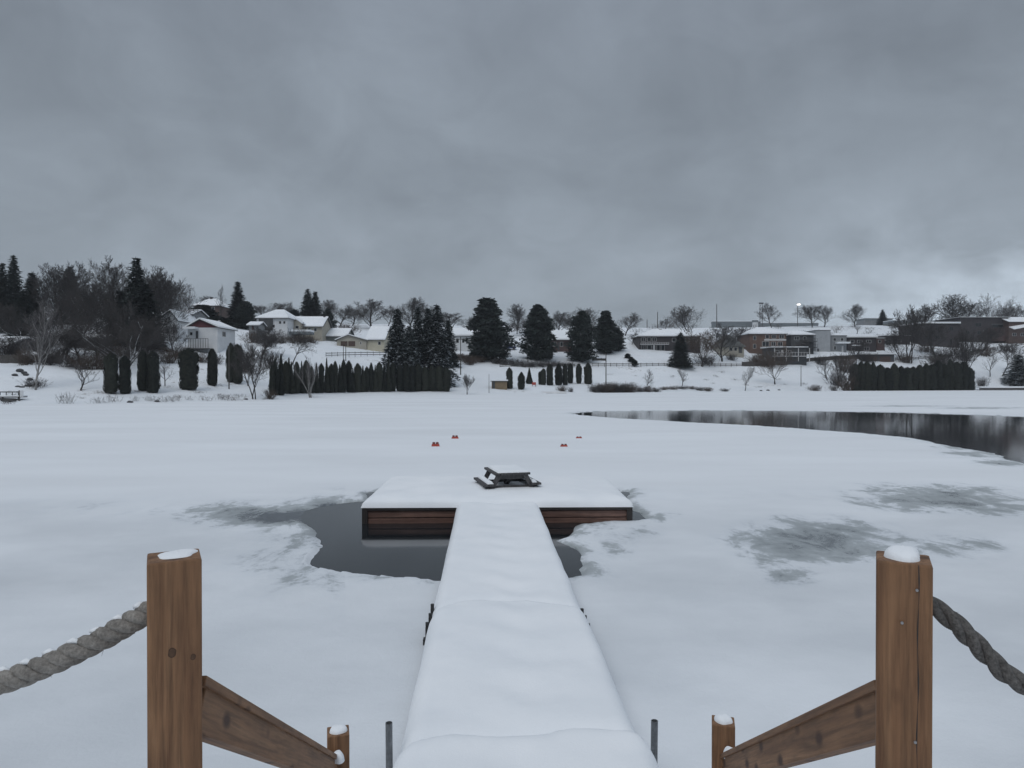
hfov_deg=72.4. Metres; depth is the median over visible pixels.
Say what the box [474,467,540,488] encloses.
picnic table
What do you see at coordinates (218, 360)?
shrub
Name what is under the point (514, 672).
snow blanket
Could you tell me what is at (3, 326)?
bare tree
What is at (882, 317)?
spruce tree
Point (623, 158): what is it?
sky
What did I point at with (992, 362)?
bare tree
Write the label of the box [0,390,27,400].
jetty
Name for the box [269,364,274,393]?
cedar tree
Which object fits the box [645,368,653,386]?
bare tree
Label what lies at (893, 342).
bare tree
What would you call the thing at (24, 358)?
shrub
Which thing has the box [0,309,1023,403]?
snowy hill
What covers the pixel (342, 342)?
door
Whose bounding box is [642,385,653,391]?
shrub
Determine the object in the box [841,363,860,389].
bare tree
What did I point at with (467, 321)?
bare tree
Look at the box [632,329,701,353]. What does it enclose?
brick duplex
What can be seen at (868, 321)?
storage building
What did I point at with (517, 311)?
bare tree
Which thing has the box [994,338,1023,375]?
bare tree
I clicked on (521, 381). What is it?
cedar tree
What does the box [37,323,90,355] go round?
bare tree
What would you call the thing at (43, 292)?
bare tree
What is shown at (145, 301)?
spruce tree
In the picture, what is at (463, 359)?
shrub
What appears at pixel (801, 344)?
bare tree
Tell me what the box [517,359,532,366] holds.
shrub
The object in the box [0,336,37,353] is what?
cottage
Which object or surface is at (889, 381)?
cedar tree
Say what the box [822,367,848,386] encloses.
shrub
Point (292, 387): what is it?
cedar tree
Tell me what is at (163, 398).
shrub
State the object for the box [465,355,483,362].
shrub
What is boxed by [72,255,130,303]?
bare tree
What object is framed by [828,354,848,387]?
bare tree
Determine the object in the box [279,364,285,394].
cedar tree
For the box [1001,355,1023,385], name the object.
spruce tree
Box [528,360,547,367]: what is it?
shrub
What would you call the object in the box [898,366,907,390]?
cedar tree
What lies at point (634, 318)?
bare tree
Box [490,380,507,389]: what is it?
shed
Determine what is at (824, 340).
building
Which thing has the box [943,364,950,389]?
cedar tree
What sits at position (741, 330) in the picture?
bare tree
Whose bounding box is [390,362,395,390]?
cedar tree
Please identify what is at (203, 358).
shrub
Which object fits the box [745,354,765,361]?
shrub
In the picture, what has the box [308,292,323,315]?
spruce tree
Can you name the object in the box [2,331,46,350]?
bare tree
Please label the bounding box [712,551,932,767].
stair railing
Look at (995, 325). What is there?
window
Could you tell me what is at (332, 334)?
grey green house
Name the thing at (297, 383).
cedar tree
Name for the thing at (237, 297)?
spruce tree
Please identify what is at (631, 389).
shrub
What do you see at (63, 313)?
spruce tree
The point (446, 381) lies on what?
cedar tree
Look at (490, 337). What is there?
pine tree
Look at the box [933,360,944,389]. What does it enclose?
cedar tree
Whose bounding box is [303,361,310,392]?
cedar tree
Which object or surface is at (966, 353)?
bare tree
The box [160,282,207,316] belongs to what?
bare tree
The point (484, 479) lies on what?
snow layer
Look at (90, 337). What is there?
bare tree
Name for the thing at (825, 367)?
bare tree
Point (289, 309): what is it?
bare tree
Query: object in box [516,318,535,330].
bare tree
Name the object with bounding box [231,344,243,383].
cedar tree
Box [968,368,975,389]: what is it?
cedar tree
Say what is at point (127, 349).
bare tree
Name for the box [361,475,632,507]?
snow blanket
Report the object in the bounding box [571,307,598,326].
bare tree
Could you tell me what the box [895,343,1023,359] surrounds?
fence
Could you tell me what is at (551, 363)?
shrub
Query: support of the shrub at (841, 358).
on the snowy hill
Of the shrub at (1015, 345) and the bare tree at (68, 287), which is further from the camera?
the shrub at (1015, 345)
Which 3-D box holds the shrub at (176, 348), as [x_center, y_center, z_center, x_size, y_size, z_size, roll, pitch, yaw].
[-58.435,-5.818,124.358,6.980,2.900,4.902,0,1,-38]
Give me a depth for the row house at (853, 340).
223.90 m
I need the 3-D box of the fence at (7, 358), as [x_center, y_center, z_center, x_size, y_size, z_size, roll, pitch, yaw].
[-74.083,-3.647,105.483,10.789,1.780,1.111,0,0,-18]
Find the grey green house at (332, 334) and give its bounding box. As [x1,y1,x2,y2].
[326,328,353,341]
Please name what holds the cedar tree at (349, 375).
on the snowy hill
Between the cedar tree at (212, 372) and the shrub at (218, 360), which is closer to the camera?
the cedar tree at (212, 372)
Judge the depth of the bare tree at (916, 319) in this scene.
210.38 m
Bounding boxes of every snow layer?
[478,475,492,483]
[488,464,528,472]
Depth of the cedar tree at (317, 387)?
117.81 m
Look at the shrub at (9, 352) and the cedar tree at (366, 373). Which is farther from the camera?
the cedar tree at (366, 373)
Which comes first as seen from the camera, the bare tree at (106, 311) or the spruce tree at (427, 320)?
the bare tree at (106, 311)
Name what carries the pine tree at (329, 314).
on the snowy hill
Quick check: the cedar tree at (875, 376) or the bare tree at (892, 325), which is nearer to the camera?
the cedar tree at (875, 376)
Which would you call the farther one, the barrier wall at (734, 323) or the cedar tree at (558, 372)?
the barrier wall at (734, 323)
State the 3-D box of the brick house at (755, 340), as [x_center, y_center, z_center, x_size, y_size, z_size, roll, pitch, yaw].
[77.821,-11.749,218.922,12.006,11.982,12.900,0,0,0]
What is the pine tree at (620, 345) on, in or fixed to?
on the snowy hill
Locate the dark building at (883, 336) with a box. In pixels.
[878,335,909,344]
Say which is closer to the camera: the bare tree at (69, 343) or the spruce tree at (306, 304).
the bare tree at (69, 343)
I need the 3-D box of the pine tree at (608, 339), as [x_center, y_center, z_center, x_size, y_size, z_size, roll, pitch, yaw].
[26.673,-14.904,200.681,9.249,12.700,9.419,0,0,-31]
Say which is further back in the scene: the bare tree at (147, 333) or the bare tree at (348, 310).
the bare tree at (348, 310)
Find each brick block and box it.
[899,322,960,347]
[933,317,1010,342]
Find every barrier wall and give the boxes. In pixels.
[711,321,760,327]
[760,322,818,326]
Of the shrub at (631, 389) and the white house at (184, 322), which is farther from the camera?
the shrub at (631, 389)
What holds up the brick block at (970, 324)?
on the snowy hill
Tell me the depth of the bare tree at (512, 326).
226.03 m
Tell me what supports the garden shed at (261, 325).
on the snowy hill
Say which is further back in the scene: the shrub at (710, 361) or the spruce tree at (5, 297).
the shrub at (710, 361)
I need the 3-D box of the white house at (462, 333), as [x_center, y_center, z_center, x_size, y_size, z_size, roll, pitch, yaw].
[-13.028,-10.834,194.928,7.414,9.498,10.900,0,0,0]
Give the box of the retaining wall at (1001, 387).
[975,386,1023,389]
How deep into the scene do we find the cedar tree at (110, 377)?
92.95 m
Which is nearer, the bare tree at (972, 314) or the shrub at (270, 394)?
the shrub at (270, 394)
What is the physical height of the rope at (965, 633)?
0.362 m
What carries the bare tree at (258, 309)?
on the snowy hill
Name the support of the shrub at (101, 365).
on the snowy hill
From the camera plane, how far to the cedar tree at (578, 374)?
162.84 m
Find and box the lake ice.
[0,390,1023,767]
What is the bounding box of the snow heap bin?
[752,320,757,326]
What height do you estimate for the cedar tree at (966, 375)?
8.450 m
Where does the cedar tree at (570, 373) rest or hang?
on the snowy hill
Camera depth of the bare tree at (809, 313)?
300.70 m
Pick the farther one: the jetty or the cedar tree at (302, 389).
the cedar tree at (302, 389)
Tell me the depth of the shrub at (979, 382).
193.73 m
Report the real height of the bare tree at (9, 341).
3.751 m
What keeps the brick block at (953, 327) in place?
on the snowy hill
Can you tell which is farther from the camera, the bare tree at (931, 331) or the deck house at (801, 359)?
the bare tree at (931, 331)
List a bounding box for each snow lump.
[158,549,197,558]
[329,724,346,734]
[334,750,344,763]
[714,714,732,724]
[884,545,919,561]
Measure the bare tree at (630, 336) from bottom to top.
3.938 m
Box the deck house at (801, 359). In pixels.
[761,346,809,364]
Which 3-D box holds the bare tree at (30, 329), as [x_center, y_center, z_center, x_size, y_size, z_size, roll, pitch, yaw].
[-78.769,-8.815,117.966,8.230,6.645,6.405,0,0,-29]
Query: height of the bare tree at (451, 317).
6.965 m
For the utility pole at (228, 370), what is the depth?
106.86 m
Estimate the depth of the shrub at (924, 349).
226.82 m
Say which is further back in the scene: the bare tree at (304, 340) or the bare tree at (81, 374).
the bare tree at (304, 340)
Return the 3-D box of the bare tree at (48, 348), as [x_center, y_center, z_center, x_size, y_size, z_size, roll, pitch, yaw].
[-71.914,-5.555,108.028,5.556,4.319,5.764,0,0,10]
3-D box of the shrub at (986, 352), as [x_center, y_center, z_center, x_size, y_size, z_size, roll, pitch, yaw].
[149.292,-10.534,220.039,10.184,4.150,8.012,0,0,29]
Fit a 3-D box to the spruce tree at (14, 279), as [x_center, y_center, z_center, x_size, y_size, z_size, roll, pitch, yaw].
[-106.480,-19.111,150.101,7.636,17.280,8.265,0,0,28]
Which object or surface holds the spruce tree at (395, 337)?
on the snowy hill
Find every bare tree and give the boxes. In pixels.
[0,318,58,335]
[0,334,27,354]
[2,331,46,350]
[15,314,65,349]
[23,271,61,310]
[23,334,70,354]
[27,262,84,324]
[34,308,97,332]
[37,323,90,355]
[41,288,78,324]
[43,260,95,317]
[47,283,122,333]
[48,331,79,352]
[49,261,111,328]
[51,328,93,359]
[52,295,178,365]
[57,328,105,354]
[59,313,111,333]
[61,278,115,330]
[70,334,119,359]
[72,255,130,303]
[73,362,99,390]
[80,296,132,347]
[111,309,177,344]
[122,318,164,353]
[123,269,179,313]
[142,266,202,327]
[155,318,190,357]
[159,360,174,385]
[160,279,192,312]
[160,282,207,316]
[197,295,216,301]
[215,288,225,313]
[230,343,271,398]
[250,326,284,349]
[253,305,275,314]
[264,306,298,311]
[266,302,290,311]
[283,323,317,364]
[320,300,342,317]
[332,304,356,326]
[338,322,361,334]
[340,309,364,324]
[349,299,388,326]
[381,305,403,325]
[388,297,427,327]
[419,306,446,319]
[439,312,466,327]
[459,316,473,327]
[463,374,474,394]
[505,323,520,332]
[506,303,525,333]
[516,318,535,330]
[549,311,572,329]
[561,317,571,329]
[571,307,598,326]
[615,312,642,335]
[626,333,636,343]
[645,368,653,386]
[660,320,674,328]
[663,305,706,331]
[677,328,725,366]
[677,370,686,385]
[702,322,744,361]
[734,327,750,339]
[742,366,754,390]
[751,342,799,383]
[754,303,781,327]
[791,304,828,327]
[796,338,811,349]
[812,304,837,326]
[818,357,831,380]
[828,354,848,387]
[837,305,866,326]
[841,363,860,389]
[848,339,871,363]
[875,330,912,358]
[885,319,910,334]
[892,304,933,363]
[906,304,948,321]
[915,322,950,352]
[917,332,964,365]
[931,294,977,318]
[947,327,991,367]
[953,300,987,316]
[968,326,1009,346]
[974,293,1022,316]
[983,354,997,376]
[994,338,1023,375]
[996,304,1023,316]
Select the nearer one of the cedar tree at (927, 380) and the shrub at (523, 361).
the shrub at (523, 361)
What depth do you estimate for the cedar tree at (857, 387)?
175.84 m
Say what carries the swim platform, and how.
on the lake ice
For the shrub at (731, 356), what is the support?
on the snowy hill
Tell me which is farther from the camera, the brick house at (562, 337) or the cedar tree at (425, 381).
the brick house at (562, 337)
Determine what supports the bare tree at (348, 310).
on the snowy hill
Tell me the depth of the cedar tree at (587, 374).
162.72 m
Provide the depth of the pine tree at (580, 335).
185.87 m
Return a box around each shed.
[246,321,266,336]
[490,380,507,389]
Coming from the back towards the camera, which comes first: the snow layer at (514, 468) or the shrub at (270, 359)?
the shrub at (270, 359)
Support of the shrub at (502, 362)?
on the snowy hill
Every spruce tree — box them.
[0,263,15,333]
[5,291,40,335]
[6,255,24,311]
[19,273,45,328]
[49,267,88,324]
[99,290,129,337]
[113,258,164,344]
[119,284,169,349]
[226,281,245,326]
[299,289,316,315]
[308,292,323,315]
[380,308,406,372]
[395,326,421,385]
[404,306,428,366]
[421,304,460,387]
[421,308,433,362]
[443,320,461,367]
[667,333,693,368]
[875,309,886,324]
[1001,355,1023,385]
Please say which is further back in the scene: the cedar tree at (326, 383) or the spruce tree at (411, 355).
the spruce tree at (411, 355)
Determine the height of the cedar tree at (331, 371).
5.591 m
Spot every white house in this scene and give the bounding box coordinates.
[160,309,195,341]
[182,318,237,352]
[452,328,477,351]
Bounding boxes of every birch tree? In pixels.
[18,298,65,389]
[238,341,259,385]
[291,359,318,397]
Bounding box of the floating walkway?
[423,604,589,644]
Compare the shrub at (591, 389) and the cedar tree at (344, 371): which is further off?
the shrub at (591, 389)
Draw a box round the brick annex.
[876,338,885,350]
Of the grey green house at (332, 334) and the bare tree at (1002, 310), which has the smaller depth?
the grey green house at (332, 334)
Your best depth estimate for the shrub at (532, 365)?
174.95 m
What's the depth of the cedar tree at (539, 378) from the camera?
158.08 m
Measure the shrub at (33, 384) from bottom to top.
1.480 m
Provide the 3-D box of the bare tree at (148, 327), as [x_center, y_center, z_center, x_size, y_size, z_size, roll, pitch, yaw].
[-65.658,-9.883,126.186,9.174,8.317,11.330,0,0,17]
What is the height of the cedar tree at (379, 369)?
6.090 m
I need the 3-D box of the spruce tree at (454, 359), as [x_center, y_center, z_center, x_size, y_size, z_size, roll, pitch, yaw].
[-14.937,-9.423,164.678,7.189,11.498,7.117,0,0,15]
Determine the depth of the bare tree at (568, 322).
235.85 m
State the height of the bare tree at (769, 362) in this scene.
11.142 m
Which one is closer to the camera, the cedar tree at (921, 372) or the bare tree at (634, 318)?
the cedar tree at (921, 372)
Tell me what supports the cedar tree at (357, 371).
on the snowy hill
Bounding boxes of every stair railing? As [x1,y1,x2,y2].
[147,549,349,767]
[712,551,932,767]
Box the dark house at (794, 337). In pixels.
[786,331,817,353]
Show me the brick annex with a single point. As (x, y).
(878, 345)
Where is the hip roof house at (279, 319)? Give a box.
[255,309,295,338]
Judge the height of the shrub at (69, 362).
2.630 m
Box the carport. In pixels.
[849,353,895,361]
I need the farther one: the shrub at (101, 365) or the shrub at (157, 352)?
the shrub at (157, 352)
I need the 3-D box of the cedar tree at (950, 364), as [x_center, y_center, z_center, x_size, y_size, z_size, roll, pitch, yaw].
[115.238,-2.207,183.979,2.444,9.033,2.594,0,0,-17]
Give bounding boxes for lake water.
[300,411,1023,580]
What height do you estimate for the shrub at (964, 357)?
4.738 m
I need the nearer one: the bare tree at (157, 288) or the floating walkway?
the floating walkway
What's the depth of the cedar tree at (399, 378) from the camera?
132.04 m
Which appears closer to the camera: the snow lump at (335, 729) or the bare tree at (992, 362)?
the snow lump at (335, 729)
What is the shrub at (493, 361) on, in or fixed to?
on the snowy hill
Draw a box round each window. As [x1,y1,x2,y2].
[762,341,768,345]
[992,324,1002,326]
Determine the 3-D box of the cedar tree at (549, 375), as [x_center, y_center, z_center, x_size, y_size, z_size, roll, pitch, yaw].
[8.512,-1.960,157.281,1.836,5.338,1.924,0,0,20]
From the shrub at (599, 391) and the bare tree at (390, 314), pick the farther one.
the bare tree at (390, 314)
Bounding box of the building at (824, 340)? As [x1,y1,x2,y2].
[805,330,830,351]
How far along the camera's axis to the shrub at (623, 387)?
153.06 m
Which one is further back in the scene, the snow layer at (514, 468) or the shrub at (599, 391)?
the shrub at (599, 391)
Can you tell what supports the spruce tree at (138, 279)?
on the snowy hill
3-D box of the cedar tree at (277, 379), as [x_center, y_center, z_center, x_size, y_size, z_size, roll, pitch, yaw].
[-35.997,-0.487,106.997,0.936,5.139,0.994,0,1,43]
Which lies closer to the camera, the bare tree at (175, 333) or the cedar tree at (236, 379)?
the cedar tree at (236, 379)
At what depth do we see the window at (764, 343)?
212.90 m
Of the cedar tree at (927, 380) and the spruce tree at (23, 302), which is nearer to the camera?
the spruce tree at (23, 302)
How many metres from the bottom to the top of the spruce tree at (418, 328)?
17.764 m
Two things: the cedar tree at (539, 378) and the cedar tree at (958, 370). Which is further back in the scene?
the cedar tree at (958, 370)
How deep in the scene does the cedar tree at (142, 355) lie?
96.55 m
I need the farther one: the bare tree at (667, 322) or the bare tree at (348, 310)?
the bare tree at (667, 322)
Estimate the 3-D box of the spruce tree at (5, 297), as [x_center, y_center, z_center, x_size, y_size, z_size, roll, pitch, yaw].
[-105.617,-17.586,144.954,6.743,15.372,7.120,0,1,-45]
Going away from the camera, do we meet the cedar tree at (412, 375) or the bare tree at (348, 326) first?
the cedar tree at (412, 375)
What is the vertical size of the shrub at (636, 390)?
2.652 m
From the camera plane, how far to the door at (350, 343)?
169.90 m
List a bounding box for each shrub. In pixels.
[0,343,32,354]
[11,346,42,365]
[17,377,48,387]
[28,346,64,365]
[35,346,74,358]
[48,350,86,366]
[56,392,80,403]
[66,353,100,368]
[85,353,118,369]
[102,346,133,359]
[114,343,152,358]
[137,347,165,362]
[147,396,178,401]
[158,348,178,363]
[167,344,199,357]
[198,351,207,362]
[206,355,225,363]
[236,330,263,342]
[251,335,277,346]
[260,389,277,399]
[261,346,287,369]
[275,336,289,343]
[287,336,301,343]
[461,354,471,362]
[461,358,476,364]
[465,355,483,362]
[474,355,487,361]
[490,357,503,363]
[495,358,511,363]
[506,359,521,366]
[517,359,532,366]
[524,359,542,367]
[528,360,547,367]
[544,361,557,367]
[556,385,567,391]
[587,385,601,391]
[589,383,612,392]
[594,381,619,392]
[597,383,614,392]
[608,382,636,392]
[609,383,628,392]
[619,383,636,392]
[623,381,644,392]
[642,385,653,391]
[692,352,722,364]
[725,353,737,360]
[741,353,777,365]
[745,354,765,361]
[808,384,821,390]
[813,355,830,364]
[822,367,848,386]
[829,385,837,390]
[830,354,863,372]
[831,353,858,362]
[832,374,859,390]
[857,352,882,362]
[895,352,914,362]
[909,344,935,351]
[953,350,976,360]
[975,376,990,385]
[977,345,1000,356]
[994,342,1023,352]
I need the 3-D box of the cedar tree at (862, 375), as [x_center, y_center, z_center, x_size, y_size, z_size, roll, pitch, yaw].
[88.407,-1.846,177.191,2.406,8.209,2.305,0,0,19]
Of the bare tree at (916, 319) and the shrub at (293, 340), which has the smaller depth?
the shrub at (293, 340)
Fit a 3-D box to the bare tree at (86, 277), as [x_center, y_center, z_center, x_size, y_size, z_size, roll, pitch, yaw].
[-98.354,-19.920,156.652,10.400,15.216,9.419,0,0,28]
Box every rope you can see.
[0,601,146,694]
[933,596,1023,694]
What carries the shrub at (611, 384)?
on the snowy hill
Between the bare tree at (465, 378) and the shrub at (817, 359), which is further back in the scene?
the shrub at (817, 359)
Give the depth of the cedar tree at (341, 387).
123.60 m
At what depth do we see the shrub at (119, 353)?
113.88 m
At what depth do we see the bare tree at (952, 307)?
261.54 m
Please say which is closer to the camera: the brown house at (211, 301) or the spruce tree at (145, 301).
the spruce tree at (145, 301)
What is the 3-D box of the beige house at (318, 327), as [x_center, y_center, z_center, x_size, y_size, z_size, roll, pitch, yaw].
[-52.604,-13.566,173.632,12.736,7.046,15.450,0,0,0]
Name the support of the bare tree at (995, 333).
on the snowy hill
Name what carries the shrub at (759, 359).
on the snowy hill
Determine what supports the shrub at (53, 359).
on the snowy hill
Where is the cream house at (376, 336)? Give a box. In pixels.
[365,326,391,351]
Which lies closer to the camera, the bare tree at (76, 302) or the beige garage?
the bare tree at (76, 302)
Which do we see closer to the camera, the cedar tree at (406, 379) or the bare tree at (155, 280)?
the cedar tree at (406, 379)
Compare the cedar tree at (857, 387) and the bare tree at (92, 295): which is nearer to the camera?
the bare tree at (92, 295)
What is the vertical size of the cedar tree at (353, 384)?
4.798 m
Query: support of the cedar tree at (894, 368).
on the snowy hill
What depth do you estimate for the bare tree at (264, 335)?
135.38 m
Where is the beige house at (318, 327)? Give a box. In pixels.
[289,316,332,340]
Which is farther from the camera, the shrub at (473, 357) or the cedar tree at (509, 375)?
the shrub at (473, 357)
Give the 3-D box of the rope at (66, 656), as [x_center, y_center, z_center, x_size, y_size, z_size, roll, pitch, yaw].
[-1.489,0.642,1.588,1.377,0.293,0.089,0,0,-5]
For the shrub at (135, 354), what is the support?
on the snowy hill
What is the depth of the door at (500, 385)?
145.22 m
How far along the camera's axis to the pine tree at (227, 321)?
177.28 m
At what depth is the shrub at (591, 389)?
152.00 m
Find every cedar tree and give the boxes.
[102,353,118,393]
[118,355,131,393]
[136,350,147,390]
[146,351,160,392]
[177,347,199,389]
[206,348,218,385]
[225,342,233,381]
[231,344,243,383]
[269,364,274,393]
[274,364,279,394]
[278,354,284,386]
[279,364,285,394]
[283,360,289,393]
[289,361,295,393]
[293,361,300,393]
[299,361,305,392]
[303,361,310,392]
[309,366,314,392]
[314,363,319,392]
[318,363,324,392]
[324,358,329,392]
[328,363,335,392]
[333,361,338,392]
[337,364,344,392]
[341,359,347,391]
[346,360,352,391]
[351,368,355,391]
[353,363,361,391]
[361,366,366,391]
[364,366,369,391]
[369,363,373,391]
[373,365,378,391]
[376,362,382,391]
[382,363,387,391]
[386,360,391,391]
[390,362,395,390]
[396,364,403,390]
[403,363,410,390]
[409,366,415,390]
[413,364,422,390]
[421,366,429,390]
[428,365,436,390]
[435,365,444,390]
[442,367,450,390]
[506,367,512,388]
[517,372,525,389]
[526,368,532,383]
[538,372,540,384]
[540,368,545,384]
[546,364,553,384]
[554,363,562,384]
[562,364,567,384]
[567,363,573,382]
[575,363,581,383]
[584,362,591,383]
[849,364,860,390]
[858,361,865,390]
[864,361,873,390]
[871,361,877,390]
[877,364,885,390]
[884,367,893,390]
[890,363,899,390]
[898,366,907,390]
[905,367,913,390]
[910,366,919,390]
[917,365,925,390]
[923,363,931,389]
[928,364,938,389]
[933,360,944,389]
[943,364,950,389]
[947,359,955,389]
[953,361,962,389]
[960,361,970,389]
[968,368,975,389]
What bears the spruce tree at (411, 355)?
on the snowy hill
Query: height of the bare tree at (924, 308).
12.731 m
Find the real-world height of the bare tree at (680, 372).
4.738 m
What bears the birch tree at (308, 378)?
on the snowy hill
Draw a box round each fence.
[0,354,62,363]
[326,351,384,355]
[500,363,576,366]
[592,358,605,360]
[592,363,741,366]
[742,355,858,365]
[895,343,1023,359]
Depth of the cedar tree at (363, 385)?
127.61 m
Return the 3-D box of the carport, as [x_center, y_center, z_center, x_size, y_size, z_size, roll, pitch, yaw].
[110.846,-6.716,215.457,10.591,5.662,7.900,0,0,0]
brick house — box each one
[550,330,570,351]
[738,327,787,353]
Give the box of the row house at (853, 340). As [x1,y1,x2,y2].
[847,336,877,351]
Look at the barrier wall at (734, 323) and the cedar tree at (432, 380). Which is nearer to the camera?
the cedar tree at (432, 380)
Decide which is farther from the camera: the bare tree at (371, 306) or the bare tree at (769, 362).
the bare tree at (371, 306)
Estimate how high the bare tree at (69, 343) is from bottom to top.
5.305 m
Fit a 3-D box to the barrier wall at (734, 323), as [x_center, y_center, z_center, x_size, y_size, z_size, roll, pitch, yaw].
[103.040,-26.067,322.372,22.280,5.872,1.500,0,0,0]
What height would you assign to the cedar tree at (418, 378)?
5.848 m
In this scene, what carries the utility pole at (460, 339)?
on the snowy hill
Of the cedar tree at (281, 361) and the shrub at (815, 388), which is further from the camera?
the shrub at (815, 388)
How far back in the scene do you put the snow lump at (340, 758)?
3.39 m
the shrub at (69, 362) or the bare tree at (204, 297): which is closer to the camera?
the shrub at (69, 362)
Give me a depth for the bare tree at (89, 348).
107.75 m
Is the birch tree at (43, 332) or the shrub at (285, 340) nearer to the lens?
the birch tree at (43, 332)
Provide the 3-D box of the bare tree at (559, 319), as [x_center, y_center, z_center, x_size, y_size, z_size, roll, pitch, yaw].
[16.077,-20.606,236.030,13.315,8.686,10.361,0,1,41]
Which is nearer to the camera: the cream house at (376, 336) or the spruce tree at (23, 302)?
the spruce tree at (23, 302)
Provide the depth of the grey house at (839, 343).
220.91 m
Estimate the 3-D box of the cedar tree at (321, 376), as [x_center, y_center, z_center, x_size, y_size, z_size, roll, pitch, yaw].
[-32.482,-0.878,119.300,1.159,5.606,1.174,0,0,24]
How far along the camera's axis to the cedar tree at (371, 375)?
128.78 m
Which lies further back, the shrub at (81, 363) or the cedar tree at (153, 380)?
the shrub at (81, 363)
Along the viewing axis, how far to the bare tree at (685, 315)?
236.06 m
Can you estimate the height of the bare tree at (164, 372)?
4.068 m
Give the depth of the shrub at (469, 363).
168.78 m
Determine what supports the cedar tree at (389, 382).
on the snowy hill
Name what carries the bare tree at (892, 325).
on the snowy hill
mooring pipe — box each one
[385,721,392,767]
[651,719,657,763]
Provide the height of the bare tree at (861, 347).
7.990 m
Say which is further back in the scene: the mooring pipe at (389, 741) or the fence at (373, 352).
the fence at (373, 352)
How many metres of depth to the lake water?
16.64 m
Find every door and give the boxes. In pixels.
[341,341,347,345]
[348,341,354,345]
[498,383,502,388]
[880,356,890,361]
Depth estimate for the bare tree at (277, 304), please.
248.26 m
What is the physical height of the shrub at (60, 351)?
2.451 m
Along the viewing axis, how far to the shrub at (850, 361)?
199.11 m
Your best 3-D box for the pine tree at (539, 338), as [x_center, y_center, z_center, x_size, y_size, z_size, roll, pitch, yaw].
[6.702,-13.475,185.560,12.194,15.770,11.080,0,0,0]
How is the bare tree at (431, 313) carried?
on the snowy hill
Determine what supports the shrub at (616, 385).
on the snowy hill
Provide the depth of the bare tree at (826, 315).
304.21 m
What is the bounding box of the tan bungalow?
[710,335,745,356]
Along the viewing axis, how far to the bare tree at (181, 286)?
162.48 m
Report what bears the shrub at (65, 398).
on the snowy hill
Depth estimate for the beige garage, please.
169.93 m
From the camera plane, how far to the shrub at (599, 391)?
151.60 m
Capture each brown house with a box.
[193,297,229,317]
[1002,317,1023,343]
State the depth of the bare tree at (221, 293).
191.01 m
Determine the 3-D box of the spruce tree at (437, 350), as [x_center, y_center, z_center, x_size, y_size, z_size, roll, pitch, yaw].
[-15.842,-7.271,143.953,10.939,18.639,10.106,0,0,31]
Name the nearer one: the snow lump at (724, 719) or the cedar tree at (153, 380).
the snow lump at (724, 719)
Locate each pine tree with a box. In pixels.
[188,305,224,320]
[220,318,236,326]
[232,301,257,329]
[288,309,301,315]
[320,308,337,327]
[464,297,518,360]
[516,304,558,360]
[562,310,598,361]
[592,310,621,353]
[613,327,626,350]
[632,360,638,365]
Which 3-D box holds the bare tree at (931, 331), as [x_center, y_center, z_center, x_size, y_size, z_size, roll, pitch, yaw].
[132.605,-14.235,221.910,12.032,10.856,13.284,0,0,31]
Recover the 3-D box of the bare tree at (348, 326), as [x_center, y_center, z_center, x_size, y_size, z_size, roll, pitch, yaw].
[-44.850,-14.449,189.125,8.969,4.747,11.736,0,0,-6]
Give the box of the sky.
[0,0,1023,327]
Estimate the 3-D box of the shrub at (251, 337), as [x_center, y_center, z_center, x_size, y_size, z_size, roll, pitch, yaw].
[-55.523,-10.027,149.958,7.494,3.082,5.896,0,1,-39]
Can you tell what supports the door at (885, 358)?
in the carport
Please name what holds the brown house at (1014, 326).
on the snowy hill
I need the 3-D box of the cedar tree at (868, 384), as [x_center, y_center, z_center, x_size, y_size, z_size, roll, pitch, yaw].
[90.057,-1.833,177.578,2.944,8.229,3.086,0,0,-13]
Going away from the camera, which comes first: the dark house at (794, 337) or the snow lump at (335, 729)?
the snow lump at (335, 729)
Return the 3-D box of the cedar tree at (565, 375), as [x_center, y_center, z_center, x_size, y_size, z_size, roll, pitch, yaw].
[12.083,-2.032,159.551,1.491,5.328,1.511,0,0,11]
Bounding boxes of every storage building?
[856,318,892,324]
[883,320,923,325]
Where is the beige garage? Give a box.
[335,334,368,349]
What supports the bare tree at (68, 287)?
on the snowy hill
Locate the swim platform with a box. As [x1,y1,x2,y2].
[362,505,632,523]
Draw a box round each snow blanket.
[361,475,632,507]
[393,501,658,767]
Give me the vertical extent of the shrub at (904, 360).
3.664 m
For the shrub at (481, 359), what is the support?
on the snowy hill
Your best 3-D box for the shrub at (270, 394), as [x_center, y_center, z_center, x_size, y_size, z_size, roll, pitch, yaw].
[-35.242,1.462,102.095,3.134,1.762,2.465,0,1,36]
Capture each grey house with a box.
[182,309,208,318]
[831,335,850,351]
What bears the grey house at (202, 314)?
on the snowy hill
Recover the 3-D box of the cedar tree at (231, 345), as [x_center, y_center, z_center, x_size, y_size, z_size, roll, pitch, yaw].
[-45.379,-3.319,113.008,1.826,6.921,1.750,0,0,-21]
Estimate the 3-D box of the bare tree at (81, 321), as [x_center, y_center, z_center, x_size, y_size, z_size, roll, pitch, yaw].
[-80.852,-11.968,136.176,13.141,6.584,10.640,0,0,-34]
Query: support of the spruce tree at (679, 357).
on the snowy hill
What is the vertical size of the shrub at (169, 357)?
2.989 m
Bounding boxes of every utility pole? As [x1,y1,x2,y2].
[228,346,229,388]
[457,337,464,374]
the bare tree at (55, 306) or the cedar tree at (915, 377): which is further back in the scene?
the cedar tree at (915, 377)

